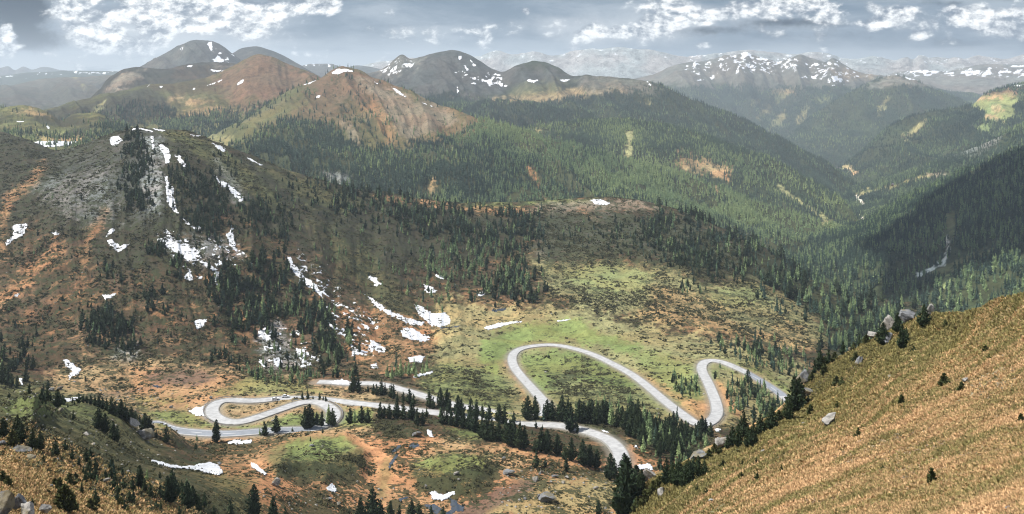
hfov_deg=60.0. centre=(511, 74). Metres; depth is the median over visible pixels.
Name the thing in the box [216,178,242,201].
snow patch
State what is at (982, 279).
larch tree
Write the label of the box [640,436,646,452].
larch tree
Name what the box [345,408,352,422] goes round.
stone pine
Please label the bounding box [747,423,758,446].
stone pine
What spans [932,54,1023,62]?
distant right range
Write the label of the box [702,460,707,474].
stone pine
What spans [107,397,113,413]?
stone pine
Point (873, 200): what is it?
conifer forest
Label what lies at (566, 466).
stone pine
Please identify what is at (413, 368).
larch tree
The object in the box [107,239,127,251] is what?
snow patch
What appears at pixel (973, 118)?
conifer forest
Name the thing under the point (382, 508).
stone pine
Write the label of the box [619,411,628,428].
stone pine
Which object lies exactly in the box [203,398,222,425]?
retaining wall
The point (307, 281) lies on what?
snow patch
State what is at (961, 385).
dwarf pine
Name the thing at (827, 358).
stone pine
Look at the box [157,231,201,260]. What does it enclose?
snow patch
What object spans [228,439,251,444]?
snow patch
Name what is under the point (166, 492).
stone pine
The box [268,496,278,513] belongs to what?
stone pine
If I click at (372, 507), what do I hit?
stone pine
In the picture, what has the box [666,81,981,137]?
conifer forest
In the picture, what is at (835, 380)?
dwarf pine
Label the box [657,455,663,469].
stone pine
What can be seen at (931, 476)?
dwarf pine
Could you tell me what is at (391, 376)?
larch tree
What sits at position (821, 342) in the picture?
stone pine
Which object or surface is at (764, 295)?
spruce tree
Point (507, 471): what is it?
boulder
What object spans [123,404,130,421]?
stone pine
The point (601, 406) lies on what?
stone pine
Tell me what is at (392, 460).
stream water
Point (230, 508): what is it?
stone pine
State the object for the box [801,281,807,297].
stone pine
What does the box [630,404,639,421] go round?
stone pine
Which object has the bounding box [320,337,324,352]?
larch tree
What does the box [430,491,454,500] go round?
snow patch
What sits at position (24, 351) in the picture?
stone pine
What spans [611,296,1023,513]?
grass slope
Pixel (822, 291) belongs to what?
larch tree
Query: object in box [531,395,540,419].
stone pine
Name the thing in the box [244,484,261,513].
stone pine
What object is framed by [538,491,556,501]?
boulder
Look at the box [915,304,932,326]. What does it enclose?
stone pine
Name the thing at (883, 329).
stone pine
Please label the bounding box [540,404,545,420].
spruce tree
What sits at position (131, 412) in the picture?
stone pine
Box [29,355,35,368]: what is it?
stone pine
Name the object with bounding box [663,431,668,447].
stone pine
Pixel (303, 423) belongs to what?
stone pine
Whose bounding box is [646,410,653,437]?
larch tree
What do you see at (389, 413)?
stone pine
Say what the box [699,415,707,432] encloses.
stone pine
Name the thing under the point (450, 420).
stone pine
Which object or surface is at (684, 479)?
stone pine
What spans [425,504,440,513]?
pond
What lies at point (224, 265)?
stone pine
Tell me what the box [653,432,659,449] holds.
stone pine
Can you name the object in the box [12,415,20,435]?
stone pine
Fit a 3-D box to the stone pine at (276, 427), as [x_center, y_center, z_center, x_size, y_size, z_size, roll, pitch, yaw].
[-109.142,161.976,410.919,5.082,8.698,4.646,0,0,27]
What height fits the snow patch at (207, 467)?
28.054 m
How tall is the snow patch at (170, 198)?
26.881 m
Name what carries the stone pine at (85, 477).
on the valley hillside
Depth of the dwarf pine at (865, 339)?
202.82 m
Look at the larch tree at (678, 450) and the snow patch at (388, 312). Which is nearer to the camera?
the larch tree at (678, 450)
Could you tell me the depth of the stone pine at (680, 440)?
397.12 m
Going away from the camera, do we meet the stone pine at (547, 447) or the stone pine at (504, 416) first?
the stone pine at (547, 447)
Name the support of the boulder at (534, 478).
on the valley hillside
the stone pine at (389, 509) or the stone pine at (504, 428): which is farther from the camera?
the stone pine at (504, 428)
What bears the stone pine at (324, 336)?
on the valley hillside
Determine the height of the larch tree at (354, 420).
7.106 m
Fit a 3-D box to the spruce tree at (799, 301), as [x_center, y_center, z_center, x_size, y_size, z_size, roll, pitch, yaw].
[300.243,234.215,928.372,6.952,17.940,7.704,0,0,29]
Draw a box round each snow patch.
[6,223,26,244]
[35,141,75,146]
[64,359,80,379]
[102,293,114,299]
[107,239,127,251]
[110,136,122,145]
[151,460,222,474]
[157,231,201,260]
[159,144,170,162]
[165,176,177,212]
[175,155,185,166]
[185,269,192,279]
[188,406,204,415]
[194,319,206,328]
[199,260,217,270]
[213,143,224,151]
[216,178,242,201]
[226,228,237,251]
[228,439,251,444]
[251,462,265,474]
[258,328,271,340]
[273,357,281,366]
[288,257,322,296]
[295,348,310,367]
[326,483,336,491]
[330,379,348,384]
[350,344,367,355]
[368,296,424,325]
[369,276,380,285]
[370,340,384,352]
[401,327,429,341]
[408,355,424,361]
[413,371,432,377]
[416,305,450,326]
[423,284,436,292]
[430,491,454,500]
[484,321,521,329]
[591,199,609,204]
[637,463,652,469]
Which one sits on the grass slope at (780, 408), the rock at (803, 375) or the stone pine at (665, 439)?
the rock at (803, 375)
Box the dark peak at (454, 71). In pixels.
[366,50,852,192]
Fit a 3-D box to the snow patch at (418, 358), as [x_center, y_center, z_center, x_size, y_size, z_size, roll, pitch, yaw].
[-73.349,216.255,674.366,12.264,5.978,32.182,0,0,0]
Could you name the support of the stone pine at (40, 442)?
on the valley hillside
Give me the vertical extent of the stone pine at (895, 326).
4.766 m
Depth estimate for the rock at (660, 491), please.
156.07 m
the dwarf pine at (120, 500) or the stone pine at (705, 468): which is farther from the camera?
the stone pine at (705, 468)
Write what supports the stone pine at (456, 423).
on the valley hillside
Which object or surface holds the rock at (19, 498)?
on the valley hillside
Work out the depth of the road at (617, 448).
462.67 m
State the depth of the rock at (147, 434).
316.33 m
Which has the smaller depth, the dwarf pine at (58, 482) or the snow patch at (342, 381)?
the dwarf pine at (58, 482)
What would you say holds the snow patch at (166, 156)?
on the valley hillside
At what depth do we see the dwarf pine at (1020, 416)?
70.44 m
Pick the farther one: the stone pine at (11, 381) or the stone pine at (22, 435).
the stone pine at (11, 381)
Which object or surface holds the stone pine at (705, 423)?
on the valley hillside
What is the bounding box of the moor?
[0,75,111,109]
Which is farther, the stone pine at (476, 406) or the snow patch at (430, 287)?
the snow patch at (430, 287)
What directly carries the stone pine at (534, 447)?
on the valley hillside
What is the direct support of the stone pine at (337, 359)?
on the valley hillside
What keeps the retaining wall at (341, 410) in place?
on the valley hillside
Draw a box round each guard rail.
[203,396,241,424]
[292,397,342,426]
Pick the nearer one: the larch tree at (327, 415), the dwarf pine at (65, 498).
the dwarf pine at (65, 498)
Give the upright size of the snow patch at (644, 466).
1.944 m
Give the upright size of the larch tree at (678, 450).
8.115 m
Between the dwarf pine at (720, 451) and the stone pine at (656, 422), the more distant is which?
the stone pine at (656, 422)
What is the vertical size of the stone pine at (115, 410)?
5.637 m
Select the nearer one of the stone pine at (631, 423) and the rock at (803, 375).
the rock at (803, 375)
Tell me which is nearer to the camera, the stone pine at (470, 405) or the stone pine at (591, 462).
the stone pine at (591, 462)
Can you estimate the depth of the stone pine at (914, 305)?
1082.80 m
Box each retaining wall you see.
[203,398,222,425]
[329,401,343,426]
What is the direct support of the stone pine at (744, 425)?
on the grass slope at (780, 408)
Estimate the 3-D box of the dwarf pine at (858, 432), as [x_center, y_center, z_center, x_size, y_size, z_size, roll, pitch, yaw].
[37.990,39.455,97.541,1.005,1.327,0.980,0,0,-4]
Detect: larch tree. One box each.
[300,330,305,343]
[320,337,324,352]
[325,404,330,424]
[347,331,351,345]
[352,409,356,422]
[385,363,389,376]
[389,364,394,378]
[398,359,403,377]
[406,360,411,375]
[411,359,416,373]
[425,358,428,371]
[608,401,614,425]
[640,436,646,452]
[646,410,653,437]
[647,427,652,445]
[676,441,679,456]
[691,430,696,445]
[703,433,709,447]
[728,401,732,412]
[756,393,760,403]
[761,383,766,396]
[803,289,808,302]
[818,318,823,333]
[820,284,824,296]
[830,282,834,294]
[832,316,837,329]
[848,297,853,312]
[862,298,866,311]
[938,274,941,287]
[980,271,984,283]
[1014,251,1019,263]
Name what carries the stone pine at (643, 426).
on the valley hillside
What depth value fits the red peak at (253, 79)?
3145.37 m
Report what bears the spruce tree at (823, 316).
on the valley hillside
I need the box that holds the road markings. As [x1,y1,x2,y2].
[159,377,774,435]
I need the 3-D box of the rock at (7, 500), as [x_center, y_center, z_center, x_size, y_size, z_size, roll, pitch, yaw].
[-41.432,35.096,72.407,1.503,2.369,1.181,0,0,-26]
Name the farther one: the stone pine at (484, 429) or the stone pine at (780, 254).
the stone pine at (780, 254)
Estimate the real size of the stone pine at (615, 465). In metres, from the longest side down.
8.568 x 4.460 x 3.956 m
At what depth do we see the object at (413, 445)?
373.86 m
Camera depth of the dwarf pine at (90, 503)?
111.19 m
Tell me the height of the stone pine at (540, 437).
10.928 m
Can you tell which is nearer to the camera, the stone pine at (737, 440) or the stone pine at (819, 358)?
the stone pine at (737, 440)
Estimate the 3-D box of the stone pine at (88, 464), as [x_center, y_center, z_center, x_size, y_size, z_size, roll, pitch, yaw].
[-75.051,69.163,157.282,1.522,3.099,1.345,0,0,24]
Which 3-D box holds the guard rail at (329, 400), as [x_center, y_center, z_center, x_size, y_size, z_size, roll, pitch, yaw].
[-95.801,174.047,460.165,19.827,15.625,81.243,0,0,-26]
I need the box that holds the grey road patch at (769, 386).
[744,372,786,395]
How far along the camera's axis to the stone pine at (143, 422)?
335.85 m
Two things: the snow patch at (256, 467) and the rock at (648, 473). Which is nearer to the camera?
the rock at (648, 473)
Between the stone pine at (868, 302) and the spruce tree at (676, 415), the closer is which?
the spruce tree at (676, 415)
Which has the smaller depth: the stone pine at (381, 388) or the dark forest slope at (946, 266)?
the stone pine at (381, 388)
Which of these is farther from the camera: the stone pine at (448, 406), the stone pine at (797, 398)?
the stone pine at (448, 406)
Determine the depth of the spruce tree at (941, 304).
1078.58 m
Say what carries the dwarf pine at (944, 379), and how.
on the grass slope at (780, 408)
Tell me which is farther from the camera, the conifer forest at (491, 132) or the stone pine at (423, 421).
the conifer forest at (491, 132)
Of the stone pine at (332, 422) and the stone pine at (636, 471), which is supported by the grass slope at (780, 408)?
the stone pine at (636, 471)
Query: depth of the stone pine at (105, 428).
260.76 m
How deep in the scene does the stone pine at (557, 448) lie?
370.75 m
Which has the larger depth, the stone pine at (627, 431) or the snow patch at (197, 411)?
the snow patch at (197, 411)
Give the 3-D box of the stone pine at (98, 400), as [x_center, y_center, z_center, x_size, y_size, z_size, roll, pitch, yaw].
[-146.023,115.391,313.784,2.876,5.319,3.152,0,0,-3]
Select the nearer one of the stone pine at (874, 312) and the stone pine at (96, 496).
the stone pine at (96, 496)
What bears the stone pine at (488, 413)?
on the valley hillside
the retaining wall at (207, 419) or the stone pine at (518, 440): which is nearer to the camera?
the stone pine at (518, 440)
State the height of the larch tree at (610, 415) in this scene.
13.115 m
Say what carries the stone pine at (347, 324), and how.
on the valley hillside
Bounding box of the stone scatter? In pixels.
[5,148,824,513]
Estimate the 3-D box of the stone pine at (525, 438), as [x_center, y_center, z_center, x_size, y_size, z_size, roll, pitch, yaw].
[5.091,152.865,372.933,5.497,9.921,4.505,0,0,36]
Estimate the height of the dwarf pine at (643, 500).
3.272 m
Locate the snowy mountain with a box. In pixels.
[635,52,972,137]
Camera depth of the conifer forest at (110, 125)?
1807.48 m
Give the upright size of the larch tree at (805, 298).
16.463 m
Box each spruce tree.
[282,271,286,284]
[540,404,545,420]
[675,406,679,421]
[762,283,766,298]
[774,295,778,311]
[790,261,794,277]
[796,290,801,305]
[816,271,819,286]
[821,306,824,320]
[827,334,832,348]
[832,335,836,349]
[939,296,942,309]
[975,284,978,298]
[1012,273,1016,288]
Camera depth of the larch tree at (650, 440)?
405.66 m
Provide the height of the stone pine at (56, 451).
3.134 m
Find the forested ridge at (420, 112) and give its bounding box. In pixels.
[207,66,831,253]
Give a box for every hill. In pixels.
[303,64,379,76]
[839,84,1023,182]
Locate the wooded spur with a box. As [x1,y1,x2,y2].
[527,121,858,223]
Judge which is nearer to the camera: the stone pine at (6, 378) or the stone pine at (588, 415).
the stone pine at (588, 415)
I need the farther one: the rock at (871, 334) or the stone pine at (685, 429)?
the stone pine at (685, 429)
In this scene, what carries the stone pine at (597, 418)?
on the valley hillside
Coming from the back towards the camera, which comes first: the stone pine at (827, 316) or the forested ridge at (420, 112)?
the forested ridge at (420, 112)
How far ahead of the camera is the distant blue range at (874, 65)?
11795.92 m
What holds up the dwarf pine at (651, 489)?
on the grass slope at (780, 408)
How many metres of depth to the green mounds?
1948.83 m
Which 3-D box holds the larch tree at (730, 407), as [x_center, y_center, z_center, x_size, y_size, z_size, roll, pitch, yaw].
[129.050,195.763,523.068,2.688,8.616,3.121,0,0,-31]
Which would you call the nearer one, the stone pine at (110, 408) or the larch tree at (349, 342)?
the stone pine at (110, 408)
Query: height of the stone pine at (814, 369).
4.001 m
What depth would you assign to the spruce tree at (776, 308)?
883.46 m
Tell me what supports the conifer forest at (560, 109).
on the dark peak at (454, 71)
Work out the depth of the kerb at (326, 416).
449.45 m
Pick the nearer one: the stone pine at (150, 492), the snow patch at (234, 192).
the stone pine at (150, 492)
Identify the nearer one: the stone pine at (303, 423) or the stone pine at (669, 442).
the stone pine at (669, 442)
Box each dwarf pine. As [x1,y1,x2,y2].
[0,470,6,480]
[2,475,12,486]
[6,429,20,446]
[52,484,78,513]
[55,477,65,488]
[63,472,78,485]
[85,498,98,510]
[116,497,125,504]
[630,496,639,511]
[637,488,648,505]
[647,480,656,495]
[652,475,661,488]
[706,448,712,456]
[711,443,717,453]
[717,446,723,454]
[775,410,783,421]
[806,404,813,414]
[807,372,813,380]
[820,363,827,375]
[830,352,837,361]
[830,375,838,385]
[850,351,857,360]
[853,428,860,436]
[861,334,869,343]
[897,394,904,403]
[926,467,938,482]
[937,373,949,385]
[955,381,964,390]
[1016,413,1023,421]
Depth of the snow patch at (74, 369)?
586.96 m
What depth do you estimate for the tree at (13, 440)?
146.21 m
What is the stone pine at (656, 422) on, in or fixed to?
on the valley hillside
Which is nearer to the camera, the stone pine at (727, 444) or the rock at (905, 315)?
the rock at (905, 315)
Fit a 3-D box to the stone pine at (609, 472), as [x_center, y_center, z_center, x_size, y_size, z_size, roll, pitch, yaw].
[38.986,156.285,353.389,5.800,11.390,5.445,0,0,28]
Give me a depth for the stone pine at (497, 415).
422.44 m
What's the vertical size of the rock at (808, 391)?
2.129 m
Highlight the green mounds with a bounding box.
[0,105,123,149]
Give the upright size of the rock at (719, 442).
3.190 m
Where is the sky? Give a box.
[0,0,1023,70]
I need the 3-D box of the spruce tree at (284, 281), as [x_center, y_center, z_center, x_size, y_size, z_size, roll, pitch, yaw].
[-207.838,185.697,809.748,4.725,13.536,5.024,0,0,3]
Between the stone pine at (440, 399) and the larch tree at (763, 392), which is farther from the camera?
the larch tree at (763, 392)
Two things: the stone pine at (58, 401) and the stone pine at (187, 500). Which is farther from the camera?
the stone pine at (58, 401)
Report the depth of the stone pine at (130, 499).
143.53 m
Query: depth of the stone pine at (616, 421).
443.10 m
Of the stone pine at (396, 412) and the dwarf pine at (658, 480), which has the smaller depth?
the dwarf pine at (658, 480)
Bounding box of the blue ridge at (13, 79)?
[0,71,118,84]
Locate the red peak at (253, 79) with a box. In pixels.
[44,54,319,135]
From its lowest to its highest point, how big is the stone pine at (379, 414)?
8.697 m
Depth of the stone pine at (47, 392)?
252.18 m
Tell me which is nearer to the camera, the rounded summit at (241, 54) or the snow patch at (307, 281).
the snow patch at (307, 281)
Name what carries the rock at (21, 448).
on the valley hillside
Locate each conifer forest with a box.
[0,104,130,149]
[58,97,270,136]
[212,65,845,245]
[413,82,858,196]
[519,117,860,224]
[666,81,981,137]
[785,73,972,166]
[836,82,1023,183]
[841,121,1023,218]
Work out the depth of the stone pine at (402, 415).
423.09 m
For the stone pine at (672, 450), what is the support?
on the valley hillside
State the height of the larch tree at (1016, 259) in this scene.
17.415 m
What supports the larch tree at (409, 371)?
on the valley hillside
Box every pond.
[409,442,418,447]
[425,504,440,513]
[446,498,464,513]
[492,308,505,311]
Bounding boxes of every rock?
[0,490,14,513]
[12,445,32,451]
[13,493,26,509]
[21,501,34,513]
[26,454,35,458]
[39,504,51,512]
[128,417,140,426]
[136,428,153,439]
[643,468,655,480]
[657,487,664,495]
[690,449,706,459]
[715,437,729,447]
[796,369,808,383]
[802,387,812,395]
[822,412,835,424]
[855,356,862,363]
[867,331,875,337]
[880,315,894,329]
[883,332,892,342]
[898,309,915,321]
[926,304,934,313]
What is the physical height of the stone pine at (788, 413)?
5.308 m
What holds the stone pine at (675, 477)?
on the grass slope at (780, 408)
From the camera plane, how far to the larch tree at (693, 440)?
417.98 m
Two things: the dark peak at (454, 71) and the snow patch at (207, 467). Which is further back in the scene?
the dark peak at (454, 71)
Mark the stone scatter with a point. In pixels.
(299, 494)
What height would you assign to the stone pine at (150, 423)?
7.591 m
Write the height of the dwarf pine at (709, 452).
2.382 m
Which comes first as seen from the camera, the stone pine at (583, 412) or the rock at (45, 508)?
the rock at (45, 508)
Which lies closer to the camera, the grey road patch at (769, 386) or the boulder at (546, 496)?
the boulder at (546, 496)
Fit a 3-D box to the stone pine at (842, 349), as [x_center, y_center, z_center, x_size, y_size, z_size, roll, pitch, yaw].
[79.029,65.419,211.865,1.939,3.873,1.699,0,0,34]
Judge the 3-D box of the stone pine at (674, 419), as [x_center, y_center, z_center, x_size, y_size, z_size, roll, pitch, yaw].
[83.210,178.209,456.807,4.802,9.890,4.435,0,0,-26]
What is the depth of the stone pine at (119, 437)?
260.90 m
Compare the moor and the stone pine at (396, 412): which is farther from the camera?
the moor
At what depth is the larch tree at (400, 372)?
593.79 m
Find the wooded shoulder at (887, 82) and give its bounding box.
[784,75,967,166]
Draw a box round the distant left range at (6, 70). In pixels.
[0,66,66,75]
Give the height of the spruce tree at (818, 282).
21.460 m
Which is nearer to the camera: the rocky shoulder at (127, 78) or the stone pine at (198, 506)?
the stone pine at (198, 506)
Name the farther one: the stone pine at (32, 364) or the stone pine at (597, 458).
the stone pine at (32, 364)
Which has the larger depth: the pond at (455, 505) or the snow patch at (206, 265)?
the snow patch at (206, 265)
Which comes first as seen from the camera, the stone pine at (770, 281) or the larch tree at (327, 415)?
the larch tree at (327, 415)
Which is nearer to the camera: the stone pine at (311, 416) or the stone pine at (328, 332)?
the stone pine at (311, 416)
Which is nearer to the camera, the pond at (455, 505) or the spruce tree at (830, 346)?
the pond at (455, 505)
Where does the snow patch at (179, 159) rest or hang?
on the valley hillside
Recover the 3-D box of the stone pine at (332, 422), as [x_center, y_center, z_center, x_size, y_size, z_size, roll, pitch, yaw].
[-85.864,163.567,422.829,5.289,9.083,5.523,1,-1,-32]
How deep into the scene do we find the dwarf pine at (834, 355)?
213.37 m
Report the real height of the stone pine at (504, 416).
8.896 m
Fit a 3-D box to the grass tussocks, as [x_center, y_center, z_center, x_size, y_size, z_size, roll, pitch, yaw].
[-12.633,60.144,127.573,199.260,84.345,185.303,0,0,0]
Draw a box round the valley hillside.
[0,128,927,513]
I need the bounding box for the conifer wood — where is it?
[0,124,1023,513]
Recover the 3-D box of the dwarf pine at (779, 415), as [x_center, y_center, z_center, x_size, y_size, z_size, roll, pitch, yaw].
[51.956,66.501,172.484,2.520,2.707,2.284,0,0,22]
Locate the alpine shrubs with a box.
[0,127,927,513]
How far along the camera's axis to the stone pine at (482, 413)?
452.87 m
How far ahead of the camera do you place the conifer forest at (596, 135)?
2774.38 m
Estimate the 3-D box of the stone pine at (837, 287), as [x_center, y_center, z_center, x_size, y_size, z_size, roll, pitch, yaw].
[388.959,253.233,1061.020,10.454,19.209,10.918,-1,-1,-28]
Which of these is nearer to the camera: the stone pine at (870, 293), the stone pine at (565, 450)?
the stone pine at (565, 450)
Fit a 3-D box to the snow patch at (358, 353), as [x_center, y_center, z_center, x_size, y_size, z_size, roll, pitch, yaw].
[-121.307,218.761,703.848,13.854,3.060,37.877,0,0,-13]
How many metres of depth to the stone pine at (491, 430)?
382.67 m
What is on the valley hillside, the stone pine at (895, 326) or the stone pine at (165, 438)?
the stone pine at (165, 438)
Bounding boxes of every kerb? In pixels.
[154,396,631,468]
[180,399,613,457]
[316,346,783,425]
[333,343,786,420]
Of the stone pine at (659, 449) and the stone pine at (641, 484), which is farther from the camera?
the stone pine at (659, 449)
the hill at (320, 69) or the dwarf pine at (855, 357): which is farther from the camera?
the hill at (320, 69)
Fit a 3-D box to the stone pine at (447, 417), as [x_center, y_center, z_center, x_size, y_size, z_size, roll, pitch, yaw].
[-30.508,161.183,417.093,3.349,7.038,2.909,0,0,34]
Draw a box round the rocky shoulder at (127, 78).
[92,62,234,96]
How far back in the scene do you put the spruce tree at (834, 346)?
788.75 m
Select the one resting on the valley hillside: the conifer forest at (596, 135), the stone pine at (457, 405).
the stone pine at (457, 405)
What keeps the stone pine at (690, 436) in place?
on the valley hillside
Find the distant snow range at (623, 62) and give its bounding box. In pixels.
[362,47,706,78]
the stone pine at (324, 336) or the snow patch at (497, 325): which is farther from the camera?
the snow patch at (497, 325)
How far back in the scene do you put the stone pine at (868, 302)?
1019.91 m
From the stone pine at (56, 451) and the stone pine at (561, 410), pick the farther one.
the stone pine at (561, 410)
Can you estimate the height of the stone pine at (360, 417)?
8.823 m
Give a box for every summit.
[96,40,240,88]
[232,46,321,77]
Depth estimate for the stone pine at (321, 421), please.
421.78 m
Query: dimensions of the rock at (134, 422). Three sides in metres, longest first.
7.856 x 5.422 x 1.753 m
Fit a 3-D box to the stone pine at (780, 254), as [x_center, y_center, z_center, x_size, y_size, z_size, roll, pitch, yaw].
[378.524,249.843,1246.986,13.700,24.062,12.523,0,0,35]
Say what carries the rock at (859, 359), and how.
on the grass slope at (780, 408)
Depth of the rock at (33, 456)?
138.74 m
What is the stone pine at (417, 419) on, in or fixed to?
on the valley hillside
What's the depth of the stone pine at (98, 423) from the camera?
259.48 m
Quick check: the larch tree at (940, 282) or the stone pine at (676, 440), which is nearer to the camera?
the stone pine at (676, 440)
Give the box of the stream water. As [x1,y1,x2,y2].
[388,454,397,468]
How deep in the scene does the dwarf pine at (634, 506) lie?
166.11 m
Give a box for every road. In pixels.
[152,421,321,435]
[205,396,628,467]
[317,344,746,424]
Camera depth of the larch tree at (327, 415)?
424.36 m
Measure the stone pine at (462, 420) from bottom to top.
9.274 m
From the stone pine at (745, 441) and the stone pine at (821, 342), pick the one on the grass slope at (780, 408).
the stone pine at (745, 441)
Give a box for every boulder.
[271,477,280,485]
[412,431,421,435]
[503,469,515,474]
[532,476,537,481]
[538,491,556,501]
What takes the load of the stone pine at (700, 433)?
on the valley hillside
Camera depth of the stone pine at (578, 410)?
440.72 m
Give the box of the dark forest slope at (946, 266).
[803,156,1023,311]
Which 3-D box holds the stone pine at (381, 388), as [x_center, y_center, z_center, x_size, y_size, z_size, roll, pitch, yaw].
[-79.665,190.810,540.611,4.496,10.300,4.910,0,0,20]
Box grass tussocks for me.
[0,291,1023,513]
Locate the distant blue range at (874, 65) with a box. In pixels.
[689,50,1021,75]
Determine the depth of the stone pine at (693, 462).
157.01 m
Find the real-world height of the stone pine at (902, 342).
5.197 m
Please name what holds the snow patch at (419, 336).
on the valley hillside
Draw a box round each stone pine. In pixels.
[0,361,6,383]
[0,417,10,436]
[2,367,10,384]
[8,374,14,386]
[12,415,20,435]
[16,421,28,443]
[20,343,27,357]
[22,368,29,381]
[26,429,37,448]
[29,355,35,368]
[36,431,45,449]
[45,386,50,399]
[50,440,59,455]
[51,389,62,407]
[82,469,89,481]
[83,447,88,461]
[85,456,92,471]
[91,407,104,428]
[91,488,100,502]
[92,467,98,478]
[95,394,101,407]
[101,413,110,432]
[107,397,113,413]
[108,421,118,441]
[111,401,119,415]
[116,425,120,441]
[117,399,127,418]
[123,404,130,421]
[126,490,133,502]
[127,407,135,425]
[128,476,135,490]
[134,465,143,487]
[139,413,147,429]
[141,478,147,490]
[146,483,153,495]
[147,416,154,430]
[159,476,174,501]
[162,426,169,442]
[168,475,180,502]
[179,480,194,508]
[190,485,196,505]
[194,494,202,510]
[202,492,207,506]
[211,419,220,442]
[220,257,227,271]
[227,499,234,513]
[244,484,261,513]
[261,421,268,435]
[264,306,269,319]
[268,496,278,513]
[270,415,281,432]
[300,407,309,428]
[305,404,315,427]
[314,412,319,424]
[318,411,324,425]
[320,333,325,345]
[320,361,326,374]
[326,328,330,339]
[328,335,335,350]
[328,408,336,425]
[330,329,336,341]
[334,348,340,364]
[338,346,343,359]
[344,318,350,330]
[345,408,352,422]
[348,374,356,392]
[355,376,361,392]
[355,496,365,513]
[356,405,364,422]
[363,487,381,513]
[364,408,371,422]
[376,402,382,418]
[378,379,384,394]
[378,499,386,513]
[386,403,391,418]
[386,501,395,513]
[388,385,391,397]
[390,384,396,398]
[392,400,399,418]
[399,402,406,419]
[405,389,412,403]
[406,499,416,513]
[407,402,415,419]
[414,408,421,424]
[416,501,423,513]
[420,410,426,424]
[425,390,431,407]
[436,387,444,408]
[438,408,446,423]
[443,388,451,408]
[444,411,448,423]
[445,400,452,412]
[448,410,453,425]
[452,408,460,426]
[453,396,460,414]
[459,398,465,415]
[459,409,466,427]
[465,410,472,429]
[467,397,473,412]
[469,408,479,431]
[472,399,479,414]
[476,418,484,436]
[479,404,484,417]
[479,415,490,440]
[485,405,492,418]
[487,419,495,441]
[494,404,502,421]
[494,422,502,441]
[500,405,507,422]
[500,420,507,438]
[502,419,512,446]
[508,420,517,446]
[513,423,527,448]
[521,395,532,419]
[522,427,529,448]
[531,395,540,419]
[531,451,539,467]
[532,438,537,451]
[537,427,544,452]
[542,430,552,453]
[543,399,549,419]
[548,400,556,420]
[552,434,563,454]
[555,395,567,421]
[561,444,567,459]
[563,455,569,471]
[564,403,577,431]
[565,437,576,460]
[574,399,583,422]
[576,439,590,465]
[578,401,588,422]
[586,404,591,422]
[587,399,594,423]
[587,444,595,466]
[592,402,602,424]
[593,449,601,467]
[595,499,602,513]
[599,400,605,423]
[602,401,609,424]
[604,453,615,479]
[610,454,639,513]
[610,475,622,513]
[612,409,620,426]
[613,458,617,477]
[616,453,628,474]
[618,406,624,417]
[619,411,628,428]
[624,422,631,436]
[627,401,633,419]
[628,416,633,434]
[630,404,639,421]
[631,423,636,438]
[631,465,643,486]
[633,414,638,431]
[635,411,644,428]
[637,469,645,495]
[638,422,647,438]
[638,429,646,446]
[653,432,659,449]
[654,417,659,430]
[655,438,662,456]
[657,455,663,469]
[660,458,670,484]
[661,423,665,436]
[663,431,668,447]
[666,413,672,425]
[666,435,672,451]
[667,461,674,483]
[668,444,674,458]
[671,411,677,426]
[671,461,682,485]
[674,438,680,454]
[677,435,683,451]
[678,419,683,429]
[678,464,690,486]
[682,420,690,438]
[686,461,696,480]
[687,425,694,442]
[691,456,695,468]
[694,455,703,475]
[697,427,702,440]
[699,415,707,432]
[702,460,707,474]
[704,418,708,433]
[706,422,713,435]
[724,434,731,448]
[729,426,736,444]
[733,424,742,446]
[738,410,750,436]
[743,426,749,447]
[746,369,751,382]
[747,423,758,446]
[755,414,765,433]
[764,406,778,429]
[767,271,774,286]
[777,244,785,259]
[783,395,794,419]
[784,279,795,298]
[784,375,805,410]
[796,377,807,405]
[801,269,808,284]
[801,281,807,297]
[811,359,818,373]
[815,350,822,369]
[817,334,823,347]
[824,348,830,362]
[825,309,830,323]
[833,279,841,293]
[839,298,847,312]
[839,340,845,354]
[844,289,849,303]
[851,317,856,329]
[857,297,864,312]
[863,319,867,331]
[865,294,871,308]
[867,284,872,299]
[872,305,877,316]
[876,322,888,344]
[891,312,901,332]
[896,324,907,348]
[910,294,918,309]
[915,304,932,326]
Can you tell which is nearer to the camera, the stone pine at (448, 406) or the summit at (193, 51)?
the stone pine at (448, 406)
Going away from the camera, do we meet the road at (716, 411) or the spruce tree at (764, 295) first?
the road at (716, 411)
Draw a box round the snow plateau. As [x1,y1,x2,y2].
[887,63,1023,94]
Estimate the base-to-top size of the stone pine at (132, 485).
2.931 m

